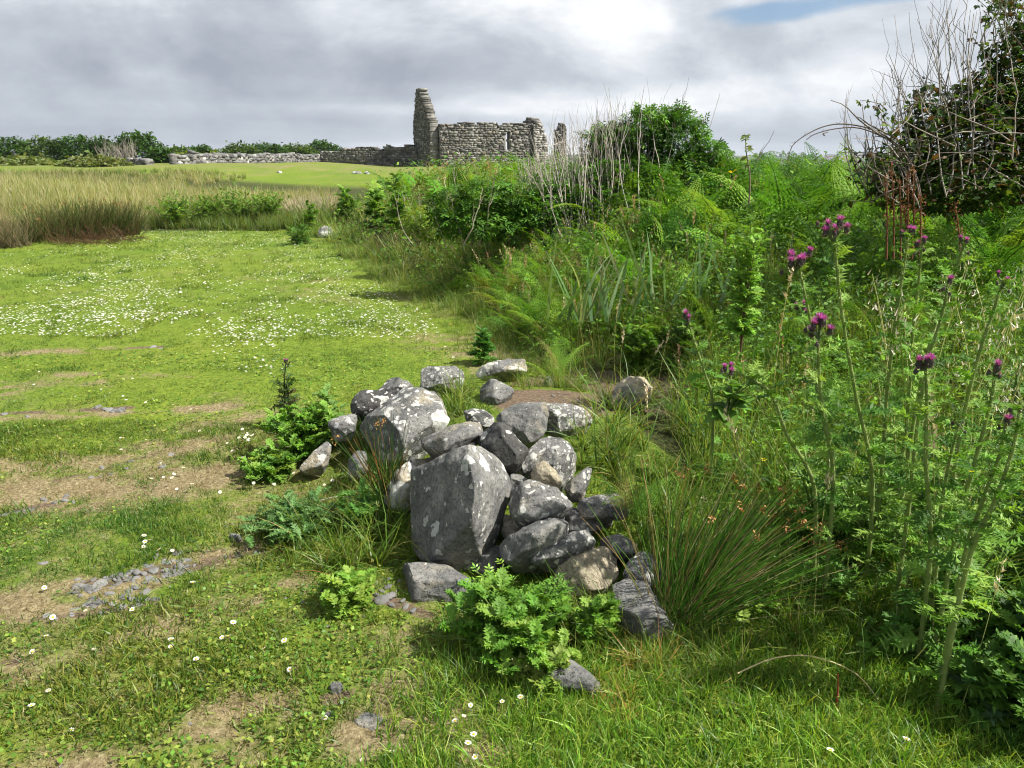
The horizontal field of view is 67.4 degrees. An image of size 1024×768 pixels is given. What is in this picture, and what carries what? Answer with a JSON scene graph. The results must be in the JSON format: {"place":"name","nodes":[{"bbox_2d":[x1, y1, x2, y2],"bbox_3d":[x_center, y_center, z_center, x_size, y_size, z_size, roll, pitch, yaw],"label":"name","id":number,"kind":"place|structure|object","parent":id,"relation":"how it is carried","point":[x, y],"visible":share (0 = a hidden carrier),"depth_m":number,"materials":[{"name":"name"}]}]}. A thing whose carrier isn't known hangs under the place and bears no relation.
{"place":"outdoors","nodes":[
{"label":"outdoors","id":0,"kind":"place"},
{"bbox_2d":[0,162,1023,767],"bbox_3d":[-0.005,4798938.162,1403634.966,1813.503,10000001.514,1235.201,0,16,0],"label":"ground","id":1,"kind":"structure","parent":0,"point":[304,176],"depth_m":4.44,"materials":[{"name":"plant"}]},
{"bbox_2d":[0,207,52,248],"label":"rush tussock","id":2,"kind":"object","parent":1,"relation":"on","point":[7,235],"visible":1,"depth_m":14.31,"materials":[{"name":"beige plant"}]},
{"bbox_2d":[17,135,71,161],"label":"hedge bush","id":3,"kind":"object","parent":1,"relation":"on","point":[35,147],"visible":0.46,"depth_m":61.05,"materials":[{"name":"green plant"}]},
{"bbox_2d":[1,198,107,241],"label":"rush tussock","id":4,"kind":"object","parent":1,"relation":"on","point":[60,225],"visible":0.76,"depth_m":15.17,"materials":[{"name":"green plant"}]},
{"bbox_2d":[43,134,103,160],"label":"hedge bush","id":5,"kind":"object","parent":1,"relation":"on","point":[80,139],"visible":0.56,"depth_m":61.07,"materials":[{"name":"green plant"}]},
{"bbox_2d":[32,196,133,238],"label":"rush tussock","id":6,"kind":"object","parent":1,"relation":"on","point":[96,220],"visible":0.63,"depth_m":15.68,"materials":[{"name":"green plant"}]},
{"bbox_2d":[48,150,133,167],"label":"hedge bush","id":7,"kind":"object","parent":1,"relation":"on","point":[100,160],"visible":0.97,"depth_m":47.19,"materials":[{"name":"green plant"}]},
{"bbox_2d":[32,214,155,245],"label":"rush tussock","id":8,"kind":"object","parent":1,"relation":"on","point":[83,240],"visible":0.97,"depth_m":14.97,"materials":[{"name":"brown plant"}]},
{"bbox_2d":[83,198,154,235],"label":"rush tussock","id":9,"kind":"object","parent":1,"relation":"on","point":[135,223],"visible":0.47,"depth_m":16.32,"materials":[{"name":"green plant"}]},
{"bbox_2d":[106,129,162,161],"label":"hedge bush","id":10,"kind":"object","parent":1,"relation":"on","point":[142,142],"visible":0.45,"depth_m":54.19,"materials":[{"name":"green plant"}]},
{"bbox_2d":[144,190,209,226],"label":"weed clump","id":11,"kind":"object","parent":1,"relation":"on","point":[173,212],"visible":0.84,"depth_m":17.93,"materials":[{"name":"green plant"}]},
{"bbox_2d":[0,165,367,230],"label":"meadow grass","id":12,"kind":"structure","parent":1,"relation":"on","point":[27,186],"depth_m":22.53,"materials":[{"name":"plant"}]},
{"bbox_2d":[179,190,238,223],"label":"weed clump","id":13,"kind":"object","parent":1,"relation":"on","point":[206,207],"visible":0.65,"depth_m":18.39,"materials":[{"name":"green plant"}]},
{"bbox_2d":[0,231,436,336],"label":"distant daisies","id":14,"kind":"object","parent":1,"relation":"on","point":[186,300],"visible":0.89,"depth_m":8.40,"materials":[{"name":"white plant"}]},
{"bbox_2d":[204,180,268,219],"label":"weed clump","id":15,"kind":"object","parent":1,"relation":"on","point":[233,200],"visible":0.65,"depth_m":18.67,"materials":[{"name":"green plant"}]},
{"bbox_2d":[167,149,320,163],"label":"field wall","id":16,"kind":"structure","parent":1,"relation":"on","point":[191,157],"depth_m":57.40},
{"bbox_2d":[235,446,307,483],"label":"ragwort plant","id":17,"kind":"object","parent":1,"relation":"on","point":[277,464],"visible":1,"depth_m":3.99,"materials":[{"name":"green plant"}]},
{"bbox_2d":[237,485,344,547],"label":"woolly weed","id":18,"kind":"object","parent":1,"relation":"on","point":[276,514],"visible":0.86,"depth_m":3.39,"materials":[{"name":"green plant"}]},
{"bbox_2d":[253,395,360,461],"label":"ragwort plant","id":19,"kind":"object","parent":1,"relation":"on","point":[309,434],"visible":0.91,"depth_m":4.22,"materials":[{"name":"green plant"}]},
{"bbox_2d":[299,442,330,476],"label":"rock","id":20,"kind":"object","parent":1,"relation":"on","point":[315,463],"visible":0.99,"depth_m":3.95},
{"bbox_2d":[328,414,356,441],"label":"rock","id":21,"kind":"object","parent":1,"relation":"on","point":[337,426],"visible":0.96,"depth_m":4.05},
{"bbox_2d":[316,564,377,618],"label":"ragwort plant","id":22,"kind":"object","parent":1,"relation":"on","point":[346,590],"visible":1,"depth_m":2.80,"materials":[{"name":"green plant"}]},
{"bbox_2d":[320,411,413,494],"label":"rush tussock","id":23,"kind":"object","parent":1,"relation":"on","point":[380,481],"visible":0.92,"depth_m":3.41,"materials":[{"name":"green plant"}]},
{"bbox_2d":[334,478,402,534],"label":"woolly weed","id":24,"kind":"object","parent":1,"relation":"on","point":[370,500],"visible":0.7,"depth_m":3.44,"materials":[{"name":"green plant"}]},
{"bbox_2d":[320,144,417,166],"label":"wall","id":25,"kind":"structure","parent":1,"relation":"on","point":[389,155],"depth_m":71.67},
{"bbox_2d":[357,187,389,236],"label":"ragwort plant","id":26,"kind":"object","parent":1,"relation":"on","point":[376,197],"visible":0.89,"depth_m":14.59,"materials":[{"name":"green plant"}]},
{"bbox_2d":[378,172,413,233],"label":"ragwort plant","id":27,"kind":"object","parent":1,"relation":"on","point":[393,212],"visible":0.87,"depth_m":12.62,"materials":[{"name":"green plant"}]},
{"bbox_2d":[360,387,449,465],"bbox_3d":[-0.574,0.220,4.107,0.444,0.401,0.635,-6,17,-21],"label":"rock","id":28,"kind":"object","parent":1,"relation":"on","point":[424,409],"visible":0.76,"depth_m":3.91,"materials":[{"name":"stone"}]},
{"bbox_2d":[350,389,392,421],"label":"rock","id":29,"kind":"object","parent":28,"relation":"on","point":[365,402],"visible":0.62,"depth_m":4.24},
{"bbox_2d":[384,457,433,516],"bbox_3d":[-0.464,0.475,3.523,0.237,0.272,0.317,0,16,0],"label":"rock","id":30,"kind":"object","parent":1,"relation":"on","point":[400,487],"visible":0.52,"depth_m":3.40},
{"bbox_2d":[421,421,482,458],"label":"rock","id":31,"kind":"object","parent":30,"relation":"on","point":[436,444],"visible":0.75,"depth_m":3.40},
{"bbox_2d":[393,187,449,244],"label":"elder bush","id":32,"kind":"object","parent":1,"relation":"on","point":[420,231],"visible":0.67,"depth_m":10.45,"materials":[{"name":"green plant"}]},
{"bbox_2d":[402,562,470,602],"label":"rock","id":33,"kind":"object","parent":1,"relation":"on","point":[426,581],"visible":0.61,"depth_m":2.90,"materials":[{"name":"stone"}]},
{"bbox_2d":[410,444,511,570],"bbox_3d":[-0.220,0.491,3.208,0.436,0.554,0.598,0,16,0],"label":"rock","id":34,"kind":"object","parent":33,"relation":"on","point":[459,496],"visible":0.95,"depth_m":3.05,"materials":[{"name":"stone"}]},
{"bbox_2d":[478,422,528,476],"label":"rock","id":35,"kind":"object","parent":34,"relation":"on","point":[504,445],"visible":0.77,"depth_m":3.28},
{"bbox_2d":[420,366,464,395],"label":"rock","id":36,"kind":"object","parent":1,"relation":"on","point":[431,374],"visible":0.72,"depth_m":5.00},
{"bbox_2d":[413,88,547,166],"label":"church ruin","id":37,"kind":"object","parent":1,"relation":"on","point":[433,139],"visible":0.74,"depth_m":68.09,"materials":[{"name":"stone"}]},
{"bbox_2d":[466,325,497,364],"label":"ragwort plant","id":38,"kind":"object","parent":1,"relation":"on","point":[485,343],"visible":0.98,"depth_m":6.22,"materials":[{"name":"green plant"}]},
{"bbox_2d":[419,155,572,247],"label":"elder bush","id":39,"kind":"object","parent":1,"relation":"on","point":[501,210],"visible":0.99,"depth_m":8.87,"materials":[{"name":"green plant"}]},
{"bbox_2d":[479,379,513,404],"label":"rock","id":40,"kind":"object","parent":1,"relation":"on","point":[501,393],"visible":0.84,"depth_m":4.66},
{"bbox_2d":[476,359,526,381],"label":"rock","id":41,"kind":"object","parent":1,"relation":"on","point":[498,368],"visible":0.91,"depth_m":5.30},
{"bbox_2d":[432,567,572,678],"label":"ragwort plant","id":42,"kind":"object","parent":1,"relation":"on","point":[514,623],"visible":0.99,"depth_m":2.51,"materials":[{"name":"green plant"}]},
{"bbox_2d":[501,514,519,538],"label":"rock","id":43,"kind":"object","parent":1,"relation":"on","point":[508,528],"visible":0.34,"depth_m":3.12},
{"bbox_2d":[508,479,572,528],"bbox_3d":[0.117,0.510,3.155,0.266,0.271,0.359,0,16,0],"label":"rock","id":44,"kind":"object","parent":43,"relation":"on","point":[531,502],"visible":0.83,"depth_m":3.02,"materials":[{"name":"stone"}]},
{"bbox_2d":[530,460,562,488],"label":"rock","id":45,"kind":"object","parent":44,"relation":"on","point":[544,472],"visible":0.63,"depth_m":3.19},
{"bbox_2d":[496,402,548,447],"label":"rock","id":46,"kind":"object","parent":1,"relation":"on","point":[519,420],"visible":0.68,"depth_m":3.89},
{"bbox_2d":[499,518,568,574],"bbox_3d":[0.089,0.626,3.023,0.282,0.259,0.268,0,16,0],"label":"rock","id":47,"kind":"object","parent":1,"relation":"on","point":[520,548],"visible":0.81,"depth_m":2.92,"materials":[{"name":"stone"}]},
{"bbox_2d":[509,641,581,698],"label":"ragwort plant","id":48,"kind":"object","parent":1,"relation":"on","point":[548,665],"visible":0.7,"depth_m":2.41,"materials":[{"name":"green plant"}]},
{"bbox_2d":[518,436,576,492],"bbox_3d":[0.161,0.379,3.605,0.278,0.303,0.374,0,16,0],"label":"rock","id":49,"kind":"object","parent":1,"relation":"on","point":[558,454],"visible":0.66,"depth_m":3.45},
{"bbox_2d":[524,573,574,618],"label":"plant","id":50,"kind":"object","parent":1,"relation":"on","point":[558,593],"visible":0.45,"depth_m":2.75,"materials":[{"name":"green plant"}]},
{"bbox_2d":[513,144,593,225],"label":"elder bush","id":51,"kind":"object","parent":1,"relation":"on","point":[555,198],"visible":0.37,"depth_m":9.06,"materials":[{"name":"green plant"}]},
{"bbox_2d":[526,336,594,380],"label":"fern","id":52,"kind":"object","parent":1,"relation":"on","point":[556,353],"visible":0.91,"depth_m":5.48,"materials":[{"name":"green plant"}]},
{"bbox_2d":[546,403,591,436],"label":"rock","id":53,"kind":"object","parent":1,"relation":"on","point":[559,423],"visible":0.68,"depth_m":4.08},
{"bbox_2d":[550,659,600,694],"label":"rock","id":54,"kind":"object","parent":1,"relation":"on","point":[575,673],"visible":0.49,"depth_m":2.38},
{"bbox_2d":[564,507,602,535],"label":"rock","id":55,"kind":"object","parent":1,"relation":"on","point":[575,520],"visible":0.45,"depth_m":3.19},
{"bbox_2d":[554,546,618,601],"bbox_3d":[0.294,0.774,3.006,0.244,0.299,0.337,3,17,10],"label":"rock","id":56,"kind":"object","parent":1,"relation":"on","point":[588,560],"visible":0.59,"depth_m":2.89,"materials":[{"name":"stone"}]},
{"bbox_2d":[530,529,595,573],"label":"rock","id":57,"kind":"object","parent":56,"relation":"on","point":[557,554],"visible":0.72,"depth_m":2.92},
{"bbox_2d":[545,240,645,323],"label":"iris clump","id":58,"kind":"object","parent":1,"relation":"on","point":[602,296],"visible":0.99,"depth_m":5.63,"materials":[{"name":"green plant"}]},
{"bbox_2d":[568,591,625,648],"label":"ragwort plant","id":59,"kind":"object","parent":1,"relation":"on","point":[610,617],"visible":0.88,"depth_m":2.63,"materials":[{"name":"green plant"}]},
{"bbox_2d":[577,494,618,527],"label":"rock","id":60,"kind":"object","parent":1,"relation":"on","point":[598,508],"visible":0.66,"depth_m":3.19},
{"bbox_2d":[564,467,591,502],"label":"rock","id":61,"kind":"object","parent":60,"relation":"on","point":[576,487],"visible":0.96,"depth_m":3.25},
{"bbox_2d":[510,82,719,243],"bbox_3d":[1.232,-2.591,9.157,2.515,1.895,1.262,0,16,0],"label":"dead shrub","id":62,"kind":"object","parent":1,"relation":"on","point":[586,171],"visible":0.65,"depth_m":9.05,"materials":[{"name":"grey plant"}]},
{"bbox_2d":[600,534,636,564],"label":"rock","id":63,"kind":"object","parent":1,"relation":"on","point":[619,540],"visible":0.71,"depth_m":2.99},
{"bbox_2d":[612,463,680,529],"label":"fern","id":64,"kind":"object","parent":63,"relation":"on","point":[644,498],"visible":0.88,"depth_m":3.02,"materials":[{"name":"green plant"}]},
{"bbox_2d":[609,376,652,411],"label":"rock","id":65,"kind":"object","parent":1,"relation":"on","point":[633,381],"visible":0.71,"depth_m":4.61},
{"bbox_2d":[252,141,1023,756],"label":"long grass","id":66,"kind":"structure","parent":1,"relation":"on","point":[394,523],"depth_m":4.07,"materials":[{"name":"plant"}]},
{"bbox_2d":[609,308,671,375],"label":"ragwort plant","id":67,"kind":"object","parent":1,"relation":"on","point":[639,350],"visible":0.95,"depth_m":5.61,"materials":[{"name":"green plant"}]},
{"bbox_2d":[623,551,660,591],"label":"rock","id":68,"kind":"object","parent":1,"relation":"on","point":[633,570],"visible":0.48,"depth_m":2.86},
{"bbox_2d":[612,579,674,643],"bbox_3d":[0.476,0.861,2.826,0.240,0.319,0.386,0,16,0],"label":"rock","id":69,"kind":"object","parent":1,"relation":"on","point":[645,608],"visible":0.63,"depth_m":2.67,"materials":[{"name":"stone"}]},
{"bbox_2d":[331,156,970,543],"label":"flowering grass","id":70,"kind":"structure","parent":1,"relation":"on","point":[652,249],"depth_m":7.05,"materials":[{"name":"plant"}]},
{"bbox_2d":[602,232,705,307],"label":"iris clump","id":71,"kind":"object","parent":1,"relation":"on","point":[634,288],"visible":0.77,"depth_m":5.91,"materials":[{"name":"green plant"}]},
{"bbox_2d":[573,79,756,203],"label":"elder bush","id":72,"kind":"object","parent":1,"relation":"on","point":[669,129],"visible":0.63,"depth_m":9.21,"materials":[{"name":"green plant"}]},
{"bbox_2d":[329,151,1023,596],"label":"undergrowth","id":73,"kind":"object","parent":1,"relation":"on","point":[1017,473],"visible":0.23,"depth_m":5.18,"materials":[{"name":"green plant"}]},
{"bbox_2d":[620,214,739,301],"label":"iris clump","id":74,"kind":"object","parent":1,"relation":"on","point":[700,288],"visible":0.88,"depth_m":5.66,"materials":[{"name":"green plant"}]},
{"bbox_2d":[353,138,1023,440],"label":"bracken","id":75,"kind":"object","parent":1,"relation":"on","point":[782,200],"visible":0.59,"depth_m":7.19,"materials":[{"name":"green plant"}]},
{"bbox_2d":[354,257,1023,715],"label":"pale grass","id":76,"kind":"structure","parent":1,"relation":"on","point":[932,431],"depth_m":2.83,"materials":[{"name":"plant"}]},
{"bbox_2d":[660,306,719,378],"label":"ragwort plant","id":77,"kind":"object","parent":1,"relation":"on","point":[679,331],"visible":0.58,"depth_m":5.52,"materials":[{"name":"green plant"}]},
{"bbox_2d":[677,309,732,497],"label":"thistle","id":78,"kind":"object","parent":1,"relation":"on","point":[698,375],"visible":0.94,"depth_m":3.59,"materials":[{"name":"green plant"}]},
{"bbox_2d":[580,442,867,637],"bbox_3d":[0.749,0.531,2.708,0.932,0.670,1.015,11,20,34],"label":"rush tussock","id":79,"kind":"object","parent":1,"relation":"on","point":[684,580],"visible":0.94,"depth_m":2.69,"materials":[{"name":"green plant"}]},
{"bbox_2d":[703,369,759,427],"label":"nettle plant","id":80,"kind":"object","parent":1,"relation":"on","point":[738,400],"visible":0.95,"depth_m":3.57,"materials":[{"name":"green plant"}]},
{"bbox_2d":[723,220,771,351],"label":"ragwort plant","id":81,"kind":"object","parent":1,"relation":"on","point":[746,295],"visible":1,"depth_m":4.29,"materials":[{"name":"green plant"}]},
{"bbox_2d":[719,561,821,633],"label":"buttercup plant","id":82,"kind":"object","parent":1,"relation":"on","point":[747,611],"visible":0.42,"depth_m":2.75,"materials":[{"name":"green plant"}]},
{"bbox_2d":[719,359,844,599],"bbox_3d":[0.957,0.363,2.787,0.521,0.959,0.236,0,16,0],"label":"thistle","id":83,"kind":"object","parent":1,"relation":"on","point":[792,439],"visible":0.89,"depth_m":2.71,"materials":[{"name":"green plant"}]},
{"bbox_2d":[779,246,860,561],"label":"thistle","id":84,"kind":"object","parent":1,"relation":"on","point":[799,265],"visible":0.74,"depth_m":2.87,"materials":[{"name":"green plant"}]},
{"bbox_2d":[790,300,858,553],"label":"thistle","id":85,"kind":"object","parent":1,"relation":"on","point":[804,325],"visible":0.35,"depth_m":3.07,"materials":[{"name":"green plant"}]},
{"bbox_2d":[781,443,868,547],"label":"thistle plant","id":86,"kind":"object","parent":1,"relation":"on","point":[804,485],"visible":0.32,"depth_m":3.25,"materials":[{"name":"green plant"}]},
{"bbox_2d":[759,546,894,610],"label":"buttercup plant","id":87,"kind":"object","parent":1,"relation":"on","point":[842,583],"visible":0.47,"depth_m":2.87,"materials":[{"name":"green plant"}]},
{"bbox_2d":[793,312,865,606],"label":"thistle","id":88,"kind":"object","parent":1,"relation":"on","point":[819,321],"visible":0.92,"depth_m":2.65,"materials":[{"name":"green plant"}]},
{"bbox_2d":[815,214,902,593],"bbox_3d":[1.228,0.132,2.759,0.488,1.467,0.204,-3,17,-11],"label":"thistle","id":89,"kind":"object","parent":1,"relation":"on","point":[834,234],"visible":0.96,"depth_m":2.73,"materials":[{"name":"green plant"}]},
{"bbox_2d":[833,478,924,589],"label":"thistle plant","id":90,"kind":"object","parent":1,"relation":"on","point":[858,550],"visible":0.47,"depth_m":3.00,"materials":[{"name":"green plant"}]},
{"bbox_2d":[839,224,921,553],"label":"thistle","id":91,"kind":"object","parent":1,"relation":"on","point":[887,381],"visible":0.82,"depth_m":2.82,"materials":[{"name":"green plant"}]},
{"bbox_2d":[838,596,957,668],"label":"buttercup plant","id":92,"kind":"object","parent":1,"relation":"on","point":[901,628],"visible":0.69,"depth_m":2.52,"materials":[{"name":"green plant"}]},
{"bbox_2d":[872,235,939,545],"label":"thistle","id":93,"kind":"object","parent":1,"relation":"on","point":[921,281],"visible":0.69,"depth_m":2.85,"materials":[{"name":"green plant"}]},
{"bbox_2d":[871,274,965,611],"bbox_3d":[1.396,0.254,2.664,0.232,1.301,0.269,0,16,0],"label":"thistle","id":94,"kind":"object","parent":1,"relation":"on","point":[900,579],"visible":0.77,"depth_m":2.64,"materials":[{"name":"green plant"}]},
{"bbox_2d":[867,234,975,585],"bbox_3d":[1.478,0.130,2.817,0.213,1.355,0.228,0,16,0],"label":"thistle","id":95,"kind":"object","parent":1,"relation":"on","point":[934,325],"visible":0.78,"depth_m":2.75,"materials":[{"name":"green plant"}]},
{"bbox_2d":[878,353,965,682],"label":"thistle","id":96,"kind":"object","parent":1,"relation":"on","point":[921,605],"visible":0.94,"depth_m":2.36,"materials":[{"name":"green plant"}]},
{"bbox_2d":[882,162,963,258],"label":"dock plant","id":97,"kind":"object","parent":1,"relation":"on","point":[907,222],"visible":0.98,"depth_m":3.81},
{"bbox_2d":[831,0,1023,222],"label":"bramble thicket","id":98,"kind":"object","parent":1,"relation":"on","point":[1006,124],"visible":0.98,"depth_m":5.20,"materials":[{"name":"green plant"}]},
{"bbox_2d":[788,105,920,193],"bbox_3d":[2.245,-1.519,5.027,0.893,0.597,0.160,1,16,4],"label":"arching cane","id":99,"kind":"object","parent":98,"relation":"attached to","point":[907,158],"visible":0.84,"depth_m":5.00,"materials":[{"name":"brown plant"}]},
{"bbox_2d":[892,416,972,656],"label":"thistle","id":100,"kind":"object","parent":1,"relation":"on","point":[946,474],"visible":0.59,"depth_m":2.45,"materials":[{"name":"green plant"}]},
{"bbox_2d":[897,398,1023,710],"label":"thistle","id":101,"kind":"object","parent":1,"relation":"on","point":[971,545],"visible":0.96,"depth_m":2.16,"materials":[{"name":"green plant"}]},
{"bbox_2d":[908,359,1014,677],"bbox_3d":[1.376,0.422,2.371,0.234,1.067,0.232,0,16,0],"label":"thistle","id":102,"kind":"object","parent":1,"relation":"on","point":[941,586],"visible":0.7,"depth_m":2.33,"materials":[{"name":"green plant"}]},
{"bbox_2d":[903,413,1023,706],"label":"thistle","id":103,"kind":"object","parent":1,"relation":"on","point":[951,601],"visible":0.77,"depth_m":2.21,"materials":[{"name":"green plant"}]},
{"bbox_2d":[912,270,1017,630],"bbox_3d":[1.484,0.253,2.537,0.228,1.278,0.228,0,16,0],"label":"thistle","id":104,"kind":"object","parent":1,"relation":"on","point":[984,337],"visible":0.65,"depth_m":2.44,"materials":[{"name":"green plant"}]},
{"bbox_2d":[909,502,1023,642],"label":"thistle plant","id":105,"kind":"object","parent":1,"relation":"on","point":[985,546],"visible":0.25,"depth_m":2.54,"materials":[{"name":"green plant"}]},
{"bbox_2d":[932,623,1023,758],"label":"ragwort plant","id":106,"kind":"object","parent":1,"relation":"on","point":[993,678],"visible":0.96,"depth_m":2.21,"materials":[{"name":"green plant"}]},
{"bbox_2d":[958,578,1023,650],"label":"ragwort plant","id":107,"kind":"object","parent":1,"relation":"on","point":[1011,613],"visible":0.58,"depth_m":2.47,"materials":[{"name":"green plant"}]},
{"bbox_2d":[975,357,1023,423],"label":"bramble plant","id":108,"kind":"object","parent":1,"relation":"attached to","point":[1014,384],"visible":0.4,"depth_m":2.83,"materials":[{"name":"green plant"}]},
{"bbox_2d":[0,0,1023,157],"label":"sky","id":109,"kind":"structure","parent":0,"point":[345,73],"materials":[{"name":"grey"}]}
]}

